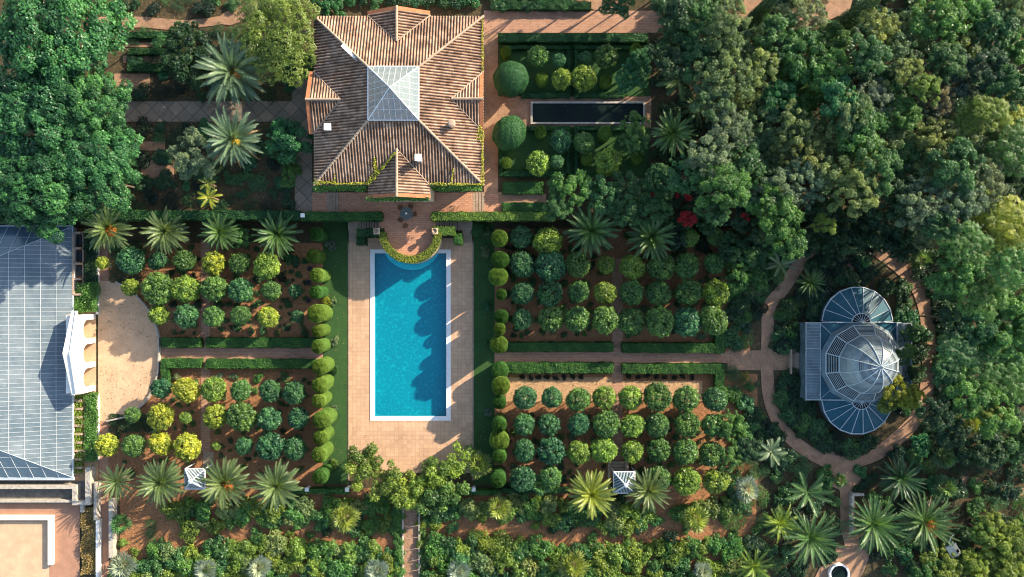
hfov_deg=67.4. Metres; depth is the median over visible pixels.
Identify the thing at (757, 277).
broadleaf tree
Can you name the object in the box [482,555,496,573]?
shrub
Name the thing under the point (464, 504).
shrub
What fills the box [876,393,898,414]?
broadleaf tree
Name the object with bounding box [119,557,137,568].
shrub
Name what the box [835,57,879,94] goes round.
broadleaf tree
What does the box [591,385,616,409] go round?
orange tree
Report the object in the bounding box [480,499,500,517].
shrub
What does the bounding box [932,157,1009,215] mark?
oak tree
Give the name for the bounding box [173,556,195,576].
shrub
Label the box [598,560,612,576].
shrub
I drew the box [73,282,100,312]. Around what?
hedge
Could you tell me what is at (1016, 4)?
oak tree
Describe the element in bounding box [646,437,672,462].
orange tree
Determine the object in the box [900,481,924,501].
shrub
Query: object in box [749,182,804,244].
broadleaf tree
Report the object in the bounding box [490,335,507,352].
clipped topiary
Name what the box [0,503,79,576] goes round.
yard
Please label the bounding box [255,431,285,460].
orange tree
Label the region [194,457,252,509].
date palm
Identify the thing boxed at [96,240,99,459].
garden kerb
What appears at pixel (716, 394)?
orange tree
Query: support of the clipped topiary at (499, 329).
on the soil bed at (591, 276)
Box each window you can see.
[77,236,81,245]
[77,251,81,260]
[77,267,81,275]
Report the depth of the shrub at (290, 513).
74.10 m
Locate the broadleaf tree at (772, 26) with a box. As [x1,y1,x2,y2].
[753,13,802,64]
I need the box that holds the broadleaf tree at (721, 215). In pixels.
[693,190,731,226]
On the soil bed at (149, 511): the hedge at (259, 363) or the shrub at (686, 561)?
the shrub at (686, 561)
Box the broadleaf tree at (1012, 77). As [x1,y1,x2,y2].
[955,61,1023,115]
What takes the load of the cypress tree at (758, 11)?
on the terrain at (117, 66)
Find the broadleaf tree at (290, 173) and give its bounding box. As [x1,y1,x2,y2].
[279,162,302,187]
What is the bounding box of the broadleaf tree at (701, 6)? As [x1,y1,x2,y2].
[677,0,718,37]
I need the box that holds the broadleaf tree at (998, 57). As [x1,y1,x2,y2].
[952,46,1012,96]
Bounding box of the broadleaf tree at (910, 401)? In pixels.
[896,382,928,409]
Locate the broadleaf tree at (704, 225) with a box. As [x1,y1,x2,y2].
[695,216,716,234]
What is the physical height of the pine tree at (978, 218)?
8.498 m
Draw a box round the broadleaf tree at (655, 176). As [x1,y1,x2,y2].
[644,162,674,198]
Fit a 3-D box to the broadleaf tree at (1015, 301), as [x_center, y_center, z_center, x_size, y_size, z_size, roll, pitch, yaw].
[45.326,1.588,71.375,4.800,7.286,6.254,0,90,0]
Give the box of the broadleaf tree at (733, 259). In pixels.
[719,230,750,264]
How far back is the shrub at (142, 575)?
74.10 m
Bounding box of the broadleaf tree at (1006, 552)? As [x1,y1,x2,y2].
[977,518,1022,567]
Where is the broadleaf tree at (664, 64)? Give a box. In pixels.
[647,43,688,81]
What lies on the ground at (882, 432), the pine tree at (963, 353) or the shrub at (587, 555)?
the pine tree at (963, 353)
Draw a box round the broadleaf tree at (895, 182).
[856,172,919,221]
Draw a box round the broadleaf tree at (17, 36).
[0,0,137,106]
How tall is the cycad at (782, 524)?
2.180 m
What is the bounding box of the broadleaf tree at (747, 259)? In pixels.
[738,246,767,271]
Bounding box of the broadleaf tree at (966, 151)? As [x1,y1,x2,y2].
[909,136,988,194]
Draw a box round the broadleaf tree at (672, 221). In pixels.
[654,211,675,235]
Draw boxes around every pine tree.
[232,0,320,86]
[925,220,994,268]
[927,326,979,373]
[936,94,1012,132]
[946,96,987,135]
[946,122,1012,173]
[954,220,1023,278]
[954,260,1013,321]
[954,343,1013,390]
[956,242,1023,290]
[958,181,1014,236]
[969,117,1023,178]
[970,94,1023,137]
[976,356,1023,404]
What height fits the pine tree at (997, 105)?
10.567 m
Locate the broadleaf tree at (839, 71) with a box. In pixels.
[798,49,853,95]
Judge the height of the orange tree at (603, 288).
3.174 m
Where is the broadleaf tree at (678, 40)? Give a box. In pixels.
[658,18,711,57]
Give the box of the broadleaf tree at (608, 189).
[579,174,621,218]
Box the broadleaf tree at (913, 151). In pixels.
[881,130,926,182]
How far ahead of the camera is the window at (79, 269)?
74.50 m
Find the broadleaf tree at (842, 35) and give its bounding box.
[805,19,851,56]
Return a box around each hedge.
[0,209,142,221]
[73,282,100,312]
[74,288,83,310]
[74,393,83,473]
[74,396,79,465]
[82,392,99,461]
[83,232,98,287]
[109,240,142,282]
[109,413,158,432]
[127,47,181,56]
[127,62,179,73]
[128,31,172,39]
[139,209,301,221]
[160,336,203,348]
[160,357,203,368]
[160,367,171,383]
[205,336,318,348]
[205,357,314,369]
[291,486,350,494]
[300,211,383,222]
[356,228,384,237]
[356,237,367,245]
[379,231,442,263]
[430,211,555,221]
[432,226,455,236]
[453,233,463,245]
[456,487,501,495]
[498,0,591,11]
[498,33,648,45]
[498,148,503,176]
[501,44,570,51]
[502,181,543,194]
[502,202,543,211]
[502,486,569,493]
[503,170,566,177]
[506,361,613,374]
[507,341,613,352]
[521,92,570,99]
[526,125,570,131]
[566,49,570,92]
[566,130,570,173]
[573,44,643,51]
[573,49,578,92]
[573,92,624,98]
[573,125,624,131]
[573,130,579,172]
[621,341,716,353]
[621,362,715,374]
[713,330,725,353]
[713,362,724,390]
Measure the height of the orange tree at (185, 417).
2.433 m
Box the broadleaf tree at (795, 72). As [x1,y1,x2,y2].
[781,27,836,85]
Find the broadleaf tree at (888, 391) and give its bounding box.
[882,374,909,405]
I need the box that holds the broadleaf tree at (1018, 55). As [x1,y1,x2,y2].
[988,25,1023,66]
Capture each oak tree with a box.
[684,128,731,189]
[689,69,735,122]
[693,49,754,99]
[702,15,743,61]
[704,0,752,36]
[709,101,753,158]
[724,77,768,129]
[728,24,773,73]
[737,100,785,152]
[738,47,780,100]
[750,165,800,212]
[753,127,792,185]
[769,130,832,177]
[773,0,828,33]
[774,98,815,152]
[777,151,829,210]
[797,110,852,167]
[802,153,864,212]
[813,91,874,139]
[826,158,879,217]
[827,137,887,176]
[834,77,894,123]
[845,6,902,54]
[854,31,921,81]
[868,116,908,155]
[880,58,925,89]
[883,3,942,57]
[885,108,933,160]
[886,174,941,230]
[890,97,954,134]
[897,84,955,118]
[904,146,956,197]
[905,195,947,249]
[913,116,963,173]
[914,173,990,222]
[923,20,990,67]
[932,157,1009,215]
[939,111,986,147]
[969,0,1023,34]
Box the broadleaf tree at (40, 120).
[0,57,106,169]
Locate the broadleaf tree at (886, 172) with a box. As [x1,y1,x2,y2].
[833,140,903,202]
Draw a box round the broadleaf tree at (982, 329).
[957,295,1001,346]
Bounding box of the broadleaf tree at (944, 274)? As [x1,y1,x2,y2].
[908,242,988,296]
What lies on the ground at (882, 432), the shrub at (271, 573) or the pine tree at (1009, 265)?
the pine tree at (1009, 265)
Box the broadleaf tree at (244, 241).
[230,225,252,248]
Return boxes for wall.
[0,466,95,511]
[0,515,53,564]
[94,480,100,519]
[96,518,101,576]
[109,498,116,557]
[415,222,442,263]
[849,492,863,535]
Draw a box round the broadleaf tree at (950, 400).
[927,389,963,414]
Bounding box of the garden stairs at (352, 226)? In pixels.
[348,221,378,241]
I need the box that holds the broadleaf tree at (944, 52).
[903,38,967,85]
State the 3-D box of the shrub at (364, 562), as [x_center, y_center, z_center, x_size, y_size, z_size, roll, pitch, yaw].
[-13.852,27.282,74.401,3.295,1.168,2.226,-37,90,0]
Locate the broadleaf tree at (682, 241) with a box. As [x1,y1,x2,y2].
[668,225,687,250]
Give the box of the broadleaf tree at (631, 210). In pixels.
[612,196,643,227]
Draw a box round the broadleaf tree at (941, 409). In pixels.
[914,395,954,431]
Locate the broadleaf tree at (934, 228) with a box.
[904,204,970,251]
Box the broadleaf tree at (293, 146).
[265,116,313,164]
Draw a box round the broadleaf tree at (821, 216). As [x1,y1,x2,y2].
[801,212,836,234]
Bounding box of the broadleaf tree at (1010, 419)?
[965,386,1021,439]
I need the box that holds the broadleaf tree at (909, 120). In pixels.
[879,94,922,130]
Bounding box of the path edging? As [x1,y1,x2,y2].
[402,504,419,576]
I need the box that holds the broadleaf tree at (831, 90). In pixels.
[813,74,862,130]
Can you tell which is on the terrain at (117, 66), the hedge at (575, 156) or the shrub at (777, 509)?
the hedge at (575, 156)
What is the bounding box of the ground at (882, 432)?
[0,0,1023,576]
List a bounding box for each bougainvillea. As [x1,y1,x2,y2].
[680,210,692,219]
[683,194,691,200]
[686,214,697,226]
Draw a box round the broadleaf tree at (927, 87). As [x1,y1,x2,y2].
[902,72,941,107]
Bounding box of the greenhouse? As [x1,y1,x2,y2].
[0,225,84,479]
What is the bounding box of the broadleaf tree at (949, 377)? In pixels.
[918,361,962,390]
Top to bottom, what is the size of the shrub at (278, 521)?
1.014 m
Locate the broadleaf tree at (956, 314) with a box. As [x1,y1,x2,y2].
[918,302,968,336]
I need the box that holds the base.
[607,460,627,480]
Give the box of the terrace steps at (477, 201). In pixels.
[473,192,483,211]
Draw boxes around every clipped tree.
[492,115,525,150]
[493,60,528,97]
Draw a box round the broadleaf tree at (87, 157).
[52,122,143,201]
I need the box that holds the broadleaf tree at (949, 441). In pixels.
[934,414,970,448]
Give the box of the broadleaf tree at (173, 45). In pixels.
[159,20,220,84]
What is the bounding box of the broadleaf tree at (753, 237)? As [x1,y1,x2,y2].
[730,205,772,249]
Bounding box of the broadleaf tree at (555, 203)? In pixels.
[542,192,572,220]
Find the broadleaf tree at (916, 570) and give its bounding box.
[910,556,943,576]
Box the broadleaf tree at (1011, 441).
[991,421,1023,469]
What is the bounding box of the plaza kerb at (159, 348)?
[106,281,160,421]
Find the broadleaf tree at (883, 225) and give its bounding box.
[852,197,908,253]
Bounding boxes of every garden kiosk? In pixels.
[184,463,213,488]
[611,466,634,493]
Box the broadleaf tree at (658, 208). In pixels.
[638,191,673,228]
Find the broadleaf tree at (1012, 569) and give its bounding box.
[987,548,1023,576]
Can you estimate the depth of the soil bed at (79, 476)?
74.91 m
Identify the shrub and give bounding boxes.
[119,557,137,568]
[122,150,137,166]
[126,571,141,576]
[132,562,142,576]
[133,174,154,191]
[135,556,162,576]
[140,570,153,576]
[146,543,162,560]
[148,82,176,99]
[151,30,169,48]
[151,559,167,576]
[152,148,172,165]
[152,168,176,190]
[158,567,180,576]
[159,543,180,562]
[161,190,180,209]
[163,551,183,571]
[167,127,184,147]
[169,498,195,522]
[172,555,195,576]
[173,546,189,560]
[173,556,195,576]
[178,519,200,535]
[181,46,199,61]
[183,542,199,560]
[192,0,215,18]
[192,551,205,571]
[193,499,211,522]
[197,117,214,138]
[200,540,213,559]
[200,552,222,572]
[203,566,224,576]
[205,517,227,535]
[206,533,230,559]
[209,0,220,6]
[215,502,239,521]
[215,558,231,572]
[217,571,232,576]
[223,537,245,560]
[226,551,243,573]
[231,571,245,576]
[235,539,258,558]
[236,504,252,524]
[238,556,252,576]
[241,82,259,100]
[242,148,257,171]
[246,171,268,191]
[252,553,271,570]
[256,501,277,521]
[258,565,275,576]
[263,515,283,529]
[263,529,285,558]
[263,551,280,569]
[264,498,287,524]
[274,572,288,576]
[275,556,297,575]
[279,536,297,557]
[280,157,299,175]
[282,497,301,522]
[287,21,307,39]
[287,558,306,574]
[288,537,314,563]
[292,506,304,529]
[295,494,314,519]
[298,557,324,576]
[300,564,314,576]
[305,538,327,561]
[313,509,329,531]
[315,570,326,576]
[316,539,336,556]
[319,555,336,573]
[320,494,345,513]
[324,568,347,576]
[326,557,352,576]
[337,497,355,519]
[340,540,358,564]
[342,516,361,537]
[348,555,362,576]
[349,497,368,515]
[352,535,371,562]
[358,564,374,576]
[359,497,379,515]
[361,555,381,576]
[363,539,382,561]
[373,493,390,515]
[380,552,394,573]
[419,569,434,576]
[421,498,441,521]
[424,550,446,567]
[425,529,444,560]
[428,566,447,576]
[429,534,458,561]
[430,497,455,524]
[433,551,459,576]
[446,547,473,568]
[449,495,464,519]
[452,536,470,554]
[458,497,481,521]
[462,534,478,554]
[462,564,480,576]
[464,548,488,572]
[468,501,492,517]
[469,509,488,523]
[470,221,485,237]
[477,529,496,554]
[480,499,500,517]
[480,570,492,576]
[482,227,491,239]
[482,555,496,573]
[486,537,504,560]
[491,568,509,576]
[493,551,513,573]
[495,536,519,556]
[497,496,517,523]
[506,493,527,515]
[508,539,530,561]
[508,555,528,576]
[514,556,539,576]
[517,493,536,519]
[520,541,539,556]
[530,533,553,560]
[533,560,556,576]
[539,493,557,513]
[542,512,562,527]
[547,559,562,574]
[549,513,574,531]
[559,542,575,557]
[565,511,585,527]
[570,541,595,565]
[574,498,590,519]
[581,565,596,576]
[582,540,603,556]
[586,547,608,576]
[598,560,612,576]
[600,540,615,555]
[603,497,621,522]
[603,516,627,534]
[605,543,630,563]
[606,559,621,575]
[611,501,633,522]
[611,570,625,576]
[617,552,632,573]
[620,519,640,537]
[621,541,641,565]
[623,502,641,523]
[626,572,640,576]
[629,551,646,574]
[634,539,654,562]
[641,568,664,576]
[644,537,666,556]
[646,558,665,575]
[653,540,675,559]
[659,553,682,570]
[663,569,673,576]
[667,537,691,561]
[673,557,690,576]
[674,504,696,519]
[677,510,695,527]
[683,534,701,559]
[687,570,697,576]
[691,499,711,517]
[695,556,718,576]
[696,535,711,555]
[702,495,721,519]
[705,533,722,556]
[712,559,725,576]
[717,496,734,518]
[718,504,746,531]
[719,533,743,549]
[719,553,748,576]
[720,543,743,562]
[722,385,742,402]
[723,252,740,268]
[724,328,743,351]
[725,472,744,498]
[731,230,752,246]
[733,295,749,311]
[734,393,754,413]
[735,421,760,441]
[742,281,765,299]
[742,532,767,550]
[743,568,766,576]
[753,250,766,272]
[761,429,778,450]
[767,447,793,470]
[769,262,786,284]
[771,297,805,324]
[772,481,797,506]
[772,508,785,525]
[780,540,795,564]
[787,505,811,528]
[788,455,812,480]
[789,558,809,576]
[793,412,812,432]
[795,399,815,411]
[796,282,820,301]
[804,308,819,321]
[804,493,824,517]
[807,418,826,442]
[814,464,832,492]
[817,278,838,296]
[821,537,837,564]
[822,509,846,535]
[828,429,847,450]
[837,266,859,286]
[851,438,865,459]
[858,504,882,514]
[858,536,876,550]
[869,231,882,250]
[879,532,903,555]
[885,443,904,464]
[892,495,915,513]
[893,306,920,325]
[896,398,922,416]
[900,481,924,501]
[904,558,921,576]
[909,431,930,456]
[912,324,933,343]
[912,365,927,382]
[916,406,933,433]
[917,535,939,553]
[918,455,937,474]
[922,510,948,523]
[925,473,947,494]
[929,442,947,459]
[930,353,954,373]
[936,499,961,519]
[939,537,956,558]
[946,477,968,500]
[947,445,970,466]
[957,275,977,293]
[961,417,980,433]
[966,496,984,518]
[969,547,980,559]
[982,492,1008,512]
[995,478,1023,500]
[997,513,1017,529]
[1004,462,1023,479]
[1010,491,1023,513]
[1014,359,1023,377]
[1016,513,1023,538]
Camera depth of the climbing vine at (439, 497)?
72.28 m
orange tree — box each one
[93,433,119,456]
[95,256,110,269]
[115,246,145,274]
[120,278,140,295]
[120,434,146,457]
[124,407,141,423]
[140,271,173,305]
[146,402,174,431]
[147,305,170,324]
[147,431,173,455]
[148,251,167,270]
[149,378,172,398]
[170,274,200,303]
[171,377,200,402]
[172,249,196,271]
[173,303,199,329]
[173,432,201,462]
[179,411,193,423]
[199,275,228,301]
[200,376,226,402]
[201,250,225,275]
[201,305,225,326]
[203,403,227,429]
[211,441,222,450]
[226,401,257,431]
[227,277,254,302]
[228,253,250,274]
[229,305,251,325]
[230,379,251,401]
[235,436,253,455]
[253,251,280,280]
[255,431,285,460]
[256,306,279,327]
[256,406,282,430]
[258,379,281,402]
[260,280,281,299]
[282,381,305,404]
[283,436,306,460]
[287,406,309,428]
[288,284,302,297]
[291,309,304,322]
[508,225,533,248]
[509,250,534,277]
[509,464,536,492]
[510,281,535,304]
[512,308,533,329]
[512,385,536,409]
[513,413,534,435]
[513,438,536,463]
[526,150,549,176]
[527,45,548,66]
[532,226,563,254]
[533,251,566,281]
[536,280,562,306]
[536,436,565,465]
[537,306,563,332]
[537,413,560,435]
[539,465,561,488]
[541,386,562,408]
[550,128,572,153]
[550,155,563,168]
[551,67,572,90]
[552,53,565,66]
[563,305,590,332]
[565,251,591,277]
[565,387,590,411]
[567,280,588,302]
[567,412,590,435]
[567,440,591,464]
[570,64,596,91]
[573,131,594,153]
[590,437,618,462]
[591,305,619,334]
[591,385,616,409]
[592,408,620,438]
[593,281,617,303]
[594,43,617,68]
[594,147,621,175]
[596,255,615,273]
[617,308,645,335]
[618,254,645,279]
[618,279,644,305]
[618,385,642,410]
[620,413,645,437]
[620,440,643,464]
[643,381,672,411]
[644,305,675,338]
[644,465,671,489]
[645,253,675,280]
[645,280,671,305]
[645,411,669,438]
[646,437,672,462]
[672,385,700,411]
[672,437,698,464]
[672,466,701,495]
[673,306,701,337]
[673,410,700,437]
[674,279,703,305]
[675,252,699,279]
[678,228,699,247]
[698,440,722,467]
[699,305,729,336]
[700,414,722,437]
[701,387,727,412]
[701,467,730,494]
[702,278,730,306]
[703,253,725,273]
[706,227,723,246]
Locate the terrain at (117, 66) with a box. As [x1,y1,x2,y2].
[0,0,743,259]
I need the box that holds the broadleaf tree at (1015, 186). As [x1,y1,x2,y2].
[987,161,1023,213]
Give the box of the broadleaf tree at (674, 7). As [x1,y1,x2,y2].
[650,0,693,36]
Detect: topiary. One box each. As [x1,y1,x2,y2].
[306,249,325,263]
[307,304,332,322]
[309,227,328,241]
[309,285,328,298]
[310,268,330,282]
[311,338,330,353]
[311,391,331,408]
[312,324,330,337]
[312,356,334,375]
[312,374,333,392]
[312,407,337,428]
[312,441,333,462]
[312,464,333,483]
[313,426,334,445]
[488,267,507,285]
[489,429,508,449]
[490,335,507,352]
[490,465,505,487]
[491,230,507,247]
[491,251,509,267]
[491,361,508,377]
[491,376,509,394]
[492,394,506,408]
[492,413,506,431]
[492,449,506,463]
[493,323,505,335]
[494,309,508,322]
[496,289,506,299]
[501,46,510,60]
[501,157,511,169]
[535,72,548,88]
[535,125,546,139]
[579,51,590,62]
[580,154,592,165]
[597,126,611,142]
[599,75,611,89]
[629,43,640,55]
[629,152,642,165]
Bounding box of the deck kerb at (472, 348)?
[348,243,473,480]
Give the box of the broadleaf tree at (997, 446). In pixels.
[953,426,1010,470]
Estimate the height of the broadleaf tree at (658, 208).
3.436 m
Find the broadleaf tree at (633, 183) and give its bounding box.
[612,170,648,205]
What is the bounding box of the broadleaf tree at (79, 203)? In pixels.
[46,167,110,216]
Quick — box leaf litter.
[100,1,935,574]
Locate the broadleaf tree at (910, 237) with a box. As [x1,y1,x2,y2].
[888,224,930,262]
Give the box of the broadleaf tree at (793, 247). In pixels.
[762,215,807,261]
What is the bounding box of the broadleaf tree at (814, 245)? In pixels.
[782,223,825,257]
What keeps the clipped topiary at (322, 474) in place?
on the lawn at (336, 284)
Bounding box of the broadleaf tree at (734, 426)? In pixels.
[715,409,746,442]
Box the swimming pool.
[370,249,450,420]
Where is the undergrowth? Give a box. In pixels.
[113,0,1023,576]
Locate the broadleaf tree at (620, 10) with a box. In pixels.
[599,0,635,19]
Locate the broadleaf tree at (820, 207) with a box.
[803,192,844,237]
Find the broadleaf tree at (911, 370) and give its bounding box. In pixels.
[903,365,918,380]
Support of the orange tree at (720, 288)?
on the soil bed at (591, 276)
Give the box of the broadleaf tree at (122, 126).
[100,111,139,147]
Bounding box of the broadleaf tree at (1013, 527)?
[993,519,1023,562]
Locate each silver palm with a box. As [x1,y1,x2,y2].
[107,550,137,576]
[193,558,216,576]
[246,553,272,576]
[364,558,390,576]
[447,560,472,576]
[693,561,711,576]
[734,474,759,503]
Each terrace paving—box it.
[312,192,501,212]
[379,213,435,255]
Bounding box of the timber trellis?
[74,399,82,468]
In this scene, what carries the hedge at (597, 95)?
on the terrain at (117, 66)
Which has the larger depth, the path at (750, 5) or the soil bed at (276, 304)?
the soil bed at (276, 304)
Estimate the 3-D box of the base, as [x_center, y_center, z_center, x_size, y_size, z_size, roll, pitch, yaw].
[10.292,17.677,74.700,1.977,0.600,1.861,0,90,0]
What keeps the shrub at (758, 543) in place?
on the ground at (882, 432)
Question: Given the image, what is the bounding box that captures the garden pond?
[531,101,644,123]
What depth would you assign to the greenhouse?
73.07 m
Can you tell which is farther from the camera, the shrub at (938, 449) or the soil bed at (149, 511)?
the soil bed at (149, 511)
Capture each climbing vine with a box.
[343,441,417,510]
[401,441,475,510]
[413,480,472,516]
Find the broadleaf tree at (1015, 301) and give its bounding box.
[987,272,1023,333]
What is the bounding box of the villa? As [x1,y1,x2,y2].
[305,5,484,201]
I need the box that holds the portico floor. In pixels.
[78,312,95,393]
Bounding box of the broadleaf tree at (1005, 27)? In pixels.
[961,0,1020,51]
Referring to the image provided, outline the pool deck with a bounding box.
[349,238,471,472]
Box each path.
[98,0,258,29]
[98,421,108,576]
[100,234,107,280]
[106,101,307,121]
[161,347,322,358]
[201,240,209,346]
[201,359,209,451]
[203,452,213,468]
[292,60,309,100]
[295,122,311,211]
[404,490,417,576]
[484,11,662,32]
[484,33,497,193]
[495,352,726,362]
[498,96,650,127]
[498,194,545,202]
[576,0,630,9]
[612,258,622,351]
[612,363,622,459]
[727,350,787,369]
[733,0,761,22]
[761,249,820,464]
[799,0,851,25]
[815,444,868,576]
[846,257,853,285]
[859,250,935,466]
[961,476,1023,497]
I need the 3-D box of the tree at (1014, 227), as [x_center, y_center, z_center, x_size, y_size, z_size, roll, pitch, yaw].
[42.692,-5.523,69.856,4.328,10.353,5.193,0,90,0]
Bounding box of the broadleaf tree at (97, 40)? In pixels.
[91,24,128,51]
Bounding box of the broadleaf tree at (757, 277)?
[745,269,768,293]
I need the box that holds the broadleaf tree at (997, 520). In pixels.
[978,508,1006,535]
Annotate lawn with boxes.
[323,222,347,483]
[474,224,494,483]
[499,44,648,95]
[499,127,648,176]
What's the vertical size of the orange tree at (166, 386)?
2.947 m
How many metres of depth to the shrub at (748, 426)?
74.39 m
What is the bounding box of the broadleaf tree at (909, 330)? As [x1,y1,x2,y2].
[898,324,918,341]
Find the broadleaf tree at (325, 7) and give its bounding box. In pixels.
[309,0,345,15]
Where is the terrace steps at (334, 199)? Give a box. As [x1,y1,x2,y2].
[327,192,338,211]
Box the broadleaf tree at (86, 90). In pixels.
[44,70,133,140]
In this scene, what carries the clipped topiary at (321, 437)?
on the lawn at (336, 284)
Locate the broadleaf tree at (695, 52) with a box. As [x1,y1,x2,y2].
[678,35,723,81]
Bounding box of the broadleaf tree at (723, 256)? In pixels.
[718,242,734,262]
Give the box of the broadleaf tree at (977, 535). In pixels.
[967,517,998,543]
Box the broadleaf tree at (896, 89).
[870,63,905,112]
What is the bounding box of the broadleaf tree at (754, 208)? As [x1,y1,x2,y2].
[742,173,769,214]
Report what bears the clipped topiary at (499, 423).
on the soil bed at (591, 410)
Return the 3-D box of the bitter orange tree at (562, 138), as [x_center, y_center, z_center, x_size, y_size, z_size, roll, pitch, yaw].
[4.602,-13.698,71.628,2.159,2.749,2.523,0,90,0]
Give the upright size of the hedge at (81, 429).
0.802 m
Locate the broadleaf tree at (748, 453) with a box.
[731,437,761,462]
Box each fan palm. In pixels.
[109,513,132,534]
[330,502,361,533]
[465,449,492,479]
[487,493,511,520]
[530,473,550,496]
[558,548,589,576]
[681,503,709,533]
[831,472,848,488]
[907,248,934,273]
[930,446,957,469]
[931,474,959,500]
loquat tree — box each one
[615,56,648,93]
[618,130,650,154]
[620,110,650,137]
[627,47,652,76]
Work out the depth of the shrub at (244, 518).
74.30 m
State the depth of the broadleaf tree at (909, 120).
65.96 m
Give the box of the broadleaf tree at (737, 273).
[721,262,754,294]
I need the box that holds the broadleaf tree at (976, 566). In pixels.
[955,547,989,576]
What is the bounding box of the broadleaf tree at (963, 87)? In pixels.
[913,53,981,101]
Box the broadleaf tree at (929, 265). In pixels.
[925,251,954,273]
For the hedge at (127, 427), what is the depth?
74.80 m
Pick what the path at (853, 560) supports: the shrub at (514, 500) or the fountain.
the fountain
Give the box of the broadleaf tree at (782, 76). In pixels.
[765,55,799,88]
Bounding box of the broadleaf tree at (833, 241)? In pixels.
[821,229,858,267]
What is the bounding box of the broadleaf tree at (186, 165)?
[166,126,222,181]
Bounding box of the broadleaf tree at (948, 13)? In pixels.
[907,0,975,43]
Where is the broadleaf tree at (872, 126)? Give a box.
[830,95,890,156]
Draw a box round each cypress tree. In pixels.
[747,0,778,29]
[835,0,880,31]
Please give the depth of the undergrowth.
74.50 m
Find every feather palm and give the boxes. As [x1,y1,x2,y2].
[197,184,221,208]
[198,175,217,192]
[656,61,698,100]
[756,437,787,467]
[766,253,797,277]
[784,472,834,517]
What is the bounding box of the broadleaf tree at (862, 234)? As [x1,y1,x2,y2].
[825,199,872,246]
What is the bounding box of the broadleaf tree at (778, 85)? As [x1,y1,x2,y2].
[761,78,801,123]
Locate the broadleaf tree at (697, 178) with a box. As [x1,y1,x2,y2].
[667,153,714,194]
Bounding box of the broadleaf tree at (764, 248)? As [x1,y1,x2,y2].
[750,225,776,252]
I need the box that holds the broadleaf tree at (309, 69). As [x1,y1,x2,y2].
[301,58,313,79]
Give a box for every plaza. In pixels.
[0,521,48,576]
[98,281,157,420]
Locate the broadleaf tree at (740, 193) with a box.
[695,163,751,208]
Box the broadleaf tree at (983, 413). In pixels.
[980,403,1003,425]
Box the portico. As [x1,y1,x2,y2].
[62,311,94,393]
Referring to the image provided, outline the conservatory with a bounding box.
[788,287,911,433]
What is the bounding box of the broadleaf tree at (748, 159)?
[712,128,767,187]
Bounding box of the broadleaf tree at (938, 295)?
[916,271,965,303]
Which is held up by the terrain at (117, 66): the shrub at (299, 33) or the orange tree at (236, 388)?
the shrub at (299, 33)
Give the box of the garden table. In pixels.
[400,207,412,219]
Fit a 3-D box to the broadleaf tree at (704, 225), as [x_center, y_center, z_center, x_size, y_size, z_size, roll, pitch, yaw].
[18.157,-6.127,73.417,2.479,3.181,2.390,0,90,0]
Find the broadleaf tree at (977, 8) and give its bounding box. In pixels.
[943,0,995,38]
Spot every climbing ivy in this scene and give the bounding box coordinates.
[312,183,367,193]
[314,173,366,185]
[366,152,396,184]
[366,196,429,201]
[430,168,482,185]
[430,184,481,192]
[475,18,484,185]
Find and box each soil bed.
[72,394,97,480]
[77,228,95,311]
[108,243,322,337]
[109,368,322,487]
[114,74,149,89]
[120,488,755,576]
[123,42,165,46]
[123,56,161,62]
[132,141,164,149]
[141,165,173,179]
[150,156,156,170]
[495,228,749,351]
[495,374,756,487]
[506,377,611,400]
[623,381,701,400]
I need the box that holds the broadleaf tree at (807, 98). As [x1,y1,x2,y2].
[779,72,830,119]
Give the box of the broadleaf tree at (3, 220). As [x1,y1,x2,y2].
[0,186,42,224]
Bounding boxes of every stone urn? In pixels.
[373,228,379,233]
[432,228,437,233]
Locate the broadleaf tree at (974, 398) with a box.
[931,361,992,418]
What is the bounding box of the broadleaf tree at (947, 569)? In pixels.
[919,543,962,576]
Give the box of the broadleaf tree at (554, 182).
[547,169,600,214]
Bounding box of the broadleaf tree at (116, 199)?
[85,148,142,213]
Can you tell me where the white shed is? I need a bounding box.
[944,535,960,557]
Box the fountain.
[828,562,849,576]
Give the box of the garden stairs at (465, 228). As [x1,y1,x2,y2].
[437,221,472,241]
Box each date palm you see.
[81,203,138,252]
[96,463,135,502]
[134,456,186,508]
[140,205,190,254]
[191,32,272,108]
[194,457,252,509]
[198,211,240,251]
[200,105,262,168]
[248,459,304,512]
[251,210,303,259]
[562,201,621,257]
[566,469,616,519]
[625,213,676,261]
[625,467,671,513]
[649,109,698,156]
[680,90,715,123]
[780,509,846,568]
[792,267,826,298]
[841,494,909,559]
[876,454,926,502]
[895,490,963,554]
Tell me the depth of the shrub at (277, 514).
74.09 m
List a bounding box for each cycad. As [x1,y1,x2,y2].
[735,548,772,576]
[762,503,801,541]
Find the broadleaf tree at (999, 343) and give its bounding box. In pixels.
[984,309,1023,363]
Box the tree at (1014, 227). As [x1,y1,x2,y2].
[981,194,1023,253]
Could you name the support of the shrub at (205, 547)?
on the soil bed at (149, 511)
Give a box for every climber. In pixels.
[389,505,405,518]
[389,544,405,556]
[390,527,405,537]
[391,514,403,527]
[391,565,405,576]
[393,536,404,545]
[393,555,404,567]
[414,519,427,528]
[415,538,426,548]
[417,529,426,539]
[417,549,425,560]
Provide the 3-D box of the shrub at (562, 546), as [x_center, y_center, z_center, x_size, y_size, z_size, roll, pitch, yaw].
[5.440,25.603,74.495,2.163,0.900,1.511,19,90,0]
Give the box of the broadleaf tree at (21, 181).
[0,134,85,244]
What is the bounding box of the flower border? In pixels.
[80,507,95,575]
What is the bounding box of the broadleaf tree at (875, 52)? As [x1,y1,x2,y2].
[831,32,892,80]
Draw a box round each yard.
[0,480,84,502]
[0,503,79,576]
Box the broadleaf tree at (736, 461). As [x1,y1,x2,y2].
[716,440,746,473]
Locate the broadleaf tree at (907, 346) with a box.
[895,343,916,365]

